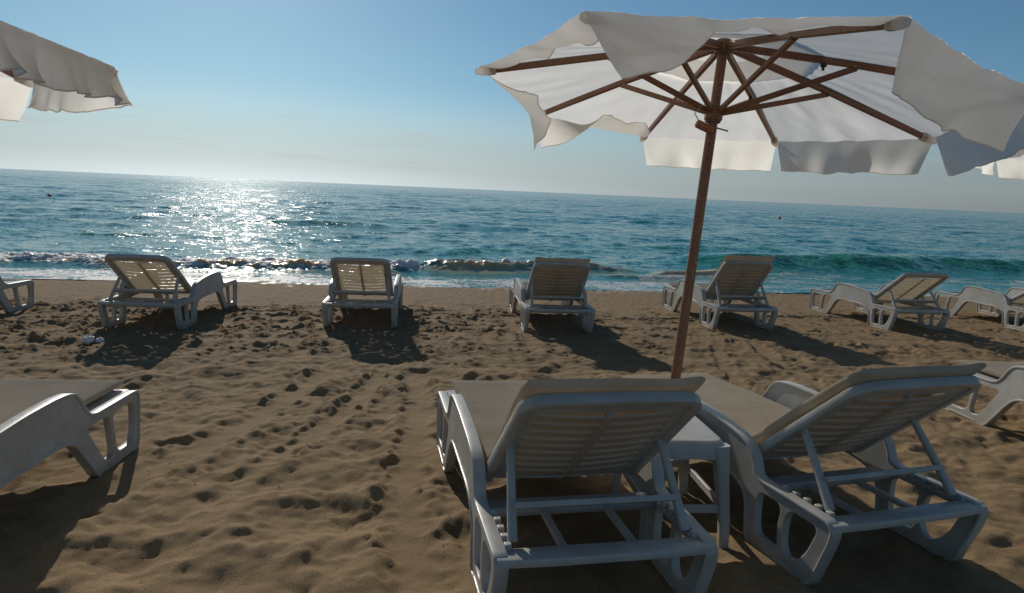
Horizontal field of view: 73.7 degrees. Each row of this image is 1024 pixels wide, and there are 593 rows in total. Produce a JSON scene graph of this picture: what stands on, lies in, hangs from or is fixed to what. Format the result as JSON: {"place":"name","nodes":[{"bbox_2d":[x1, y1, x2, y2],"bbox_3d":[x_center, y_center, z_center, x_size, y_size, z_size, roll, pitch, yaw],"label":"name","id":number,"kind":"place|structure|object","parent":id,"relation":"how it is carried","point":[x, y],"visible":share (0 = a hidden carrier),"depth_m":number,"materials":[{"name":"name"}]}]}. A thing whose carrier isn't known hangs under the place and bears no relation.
{"place":"outdoors","nodes":[
{"label":"outdoors","id":0,"kind":"place"},
{"bbox_2d":[0,278,1023,592],"bbox_3d":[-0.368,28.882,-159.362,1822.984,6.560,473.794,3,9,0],"label":"sand","id":1,"kind":"structure","parent":0,"point":[348,442],"depth_m":4.04,"materials":[{"name":"beige sand"}]},
{"bbox_2d":[0,276,33,312],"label":"sun lounger","id":2,"kind":"object","parent":1,"relation":"on","point":[5,303],"visible":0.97,"depth_m":7.75,"materials":[{"name":"white plastic"}]},
{"bbox_2d":[0,20,131,121],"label":"beach umbrella","id":3,"kind":"object","parent":1,"relation":"on","point":[57,78],"visible":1,"depth_m":2.33,"materials":[{"name":"white fabric"}]},
{"bbox_2d":[0,389,139,487],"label":"sun lounger","id":4,"kind":"object","parent":1,"relation":"on","point":[34,435],"visible":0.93,"depth_m":3.12,"materials":[{"name":"white plastic"}]},
{"bbox_2d":[0,378,123,424],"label":"lounger cushion","id":5,"kind":"object","parent":4,"relation":"on","point":[18,395],"visible":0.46,"depth_m":3.54,"materials":[{"name":"beige fabric"}]},
{"bbox_2d":[82,334,93,344],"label":"litter","id":6,"kind":"object","parent":1,"relation":"on","point":[87,339],"visible":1,"depth_m":6.33,"materials":[{"name":"plastic"}]},
{"bbox_2d":[95,337,104,342],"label":"litter","id":7,"kind":"object","parent":1,"relation":"on","point":[99,339],"visible":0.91,"depth_m":6.36,"materials":[{"name":"plastic"}]},
{"bbox_2d":[97,254,236,328],"bbox_3d":[-3.863,-0.158,7.839,0.801,0.799,1.949,2,8,-5],"label":"sun lounger","id":8,"kind":"object","parent":1,"relation":"on","point":[157,284],"visible":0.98,"depth_m":7.18,"materials":[{"name":"white plastic"}]},
{"bbox_2d":[322,257,402,328],"bbox_3d":[-1.765,-0.148,8.353,0.801,0.810,1.942,1,8,-7],"label":"sun lounger","id":9,"kind":"object","parent":1,"relation":"on","point":[368,280],"visible":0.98,"depth_m":7.61,"materials":[{"name":"white plastic"}]},
{"bbox_2d":[509,261,594,333],"bbox_3d":[0.461,-0.099,8.550,0.801,0.837,1.921,2,8,-6],"label":"sun lounger","id":10,"kind":"object","parent":1,"relation":"on","point":[567,291],"visible":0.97,"depth_m":7.83,"materials":[{"name":"white plastic"}]},
{"bbox_2d":[522,257,589,294],"bbox_3d":[0.463,-0.291,8.536,0.630,0.542,1.919,2,8,-6],"label":"lounger cushion","id":11,"kind":"object","parent":10,"relation":"on","point":[538,259],"visible":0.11,"depth_m":7.58,"materials":[{"name":"beige fabric"}]},
{"bbox_2d":[436,390,718,592],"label":"sun lounger","id":12,"kind":"object","parent":1,"relation":"on","point":[645,465],"visible":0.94,"depth_m":2.46,"materials":[{"name":"white plastic"}]},
{"bbox_2d":[453,376,705,462],"bbox_3d":[0.145,0.410,3.171,0.628,0.557,1.905,1,8,-12],"label":"lounger cushion","id":13,"kind":"object","parent":12,"relation":"on","point":[491,405],"visible":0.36,"depth_m":2.52,"materials":[{"name":"beige fabric"}]},
{"bbox_2d":[610,416,729,548],"bbox_3d":[0.729,0.824,3.193,0.395,0.483,0.579,2,8,-5],"label":"side table","id":14,"kind":"object","parent":1,"relation":"on","point":[695,438],"visible":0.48,"depth_m":2.94,"materials":[{"name":"white plastic"}]},
{"bbox_2d":[663,260,777,329],"bbox_3d":[2.769,-0.123,9.240,0.801,0.883,1.915,1,8,-7],"label":"sun lounger","id":15,"kind":"object","parent":1,"relation":"on","point":[752,296],"visible":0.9,"depth_m":8.57,"materials":[{"name":"white plastic"}]},
{"bbox_2d":[669,255,774,294],"bbox_3d":[2.769,-0.328,9.230,0.627,0.606,1.902,1,8,-7],"label":"lounger cushion","id":16,"kind":"object","parent":15,"relation":"on","point":[704,286],"visible":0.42,"depth_m":8.32,"materials":[{"name":"beige fabric"}]},
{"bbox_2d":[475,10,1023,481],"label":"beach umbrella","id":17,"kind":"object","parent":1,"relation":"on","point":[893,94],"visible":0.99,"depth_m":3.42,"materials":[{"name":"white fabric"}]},
{"bbox_2d":[695,376,988,584],"bbox_3d":[1.285,0.602,3.536,0.801,0.853,1.915,0,8,-18],"label":"sun lounger","id":18,"kind":"object","parent":1,"relation":"on","point":[872,448],"visible":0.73,"depth_m":2.85,"materials":[{"name":"white plastic"}]},
{"bbox_2d":[621,363,986,443],"bbox_3d":[1.282,0.408,3.523,0.628,0.557,1.905,0,8,-18],"label":"lounger cushion","id":19,"kind":"object","parent":18,"relation":"on","point":[758,418],"visible":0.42,"depth_m":3.11,"materials":[{"name":"beige fabric"}]},
{"bbox_2d":[810,272,949,330],"bbox_3d":[5.162,-0.042,9.673,0.801,0.799,1.949,1,8,-8],"label":"sun lounger","id":20,"kind":"object","parent":1,"relation":"on","point":[893,293],"visible":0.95,"depth_m":9.11,"materials":[{"name":"white plastic"}]},
{"bbox_2d":[933,286,1023,331],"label":"sun lounger","id":21,"kind":"object","parent":1,"relation":"on","point":[1001,302],"visible":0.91,"depth_m":9.98,"materials":[{"name":"white plastic"}]},
{"bbox_2d":[943,366,1023,425],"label":"sun lounger","id":22,"kind":"object","parent":1,"relation":"on","point":[1008,385],"visible":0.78,"depth_m":4.76,"materials":[{"name":"white plastic"}]},
{"bbox_2d":[956,360,1023,377],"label":"lounger cushion","id":23,"kind":"object","parent":22,"relation":"on","point":[999,369],"visible":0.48,"depth_m":5.12,"materials":[{"name":"beige fabric"}]},
{"bbox_2d":[975,149,1023,179],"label":"beach umbrella","id":24,"kind":"object","parent":1,"relation":"on","point":[1012,167],"visible":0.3,"depth_m":6.96,"materials":[{"name":"white fabric"}]},
{"bbox_2d":[0,169,1023,296],"bbox_3d":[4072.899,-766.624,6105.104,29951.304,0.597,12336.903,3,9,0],"label":"sea","id":25,"kind":"structure","parent":0,"point":[77,225],"depth_m":26.33,"materials":[{"name":"liquid"}]},
{"bbox_2d":[0,0,1023,212],"label":"sky","id":26,"kind":"structure","parent":0,"point":[369,92],"materials":[{"name":"blue"}]},
{"bbox_2d":[44,288,1002,586],"bbox_3d":[0.129,0.668,5.881,15.834,0.194,7.562,3,9,0],"label":"shell grit","id":27,"kind":"object","parent":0,"point":[400,380],"visible":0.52,"depth_m":3.79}
]}

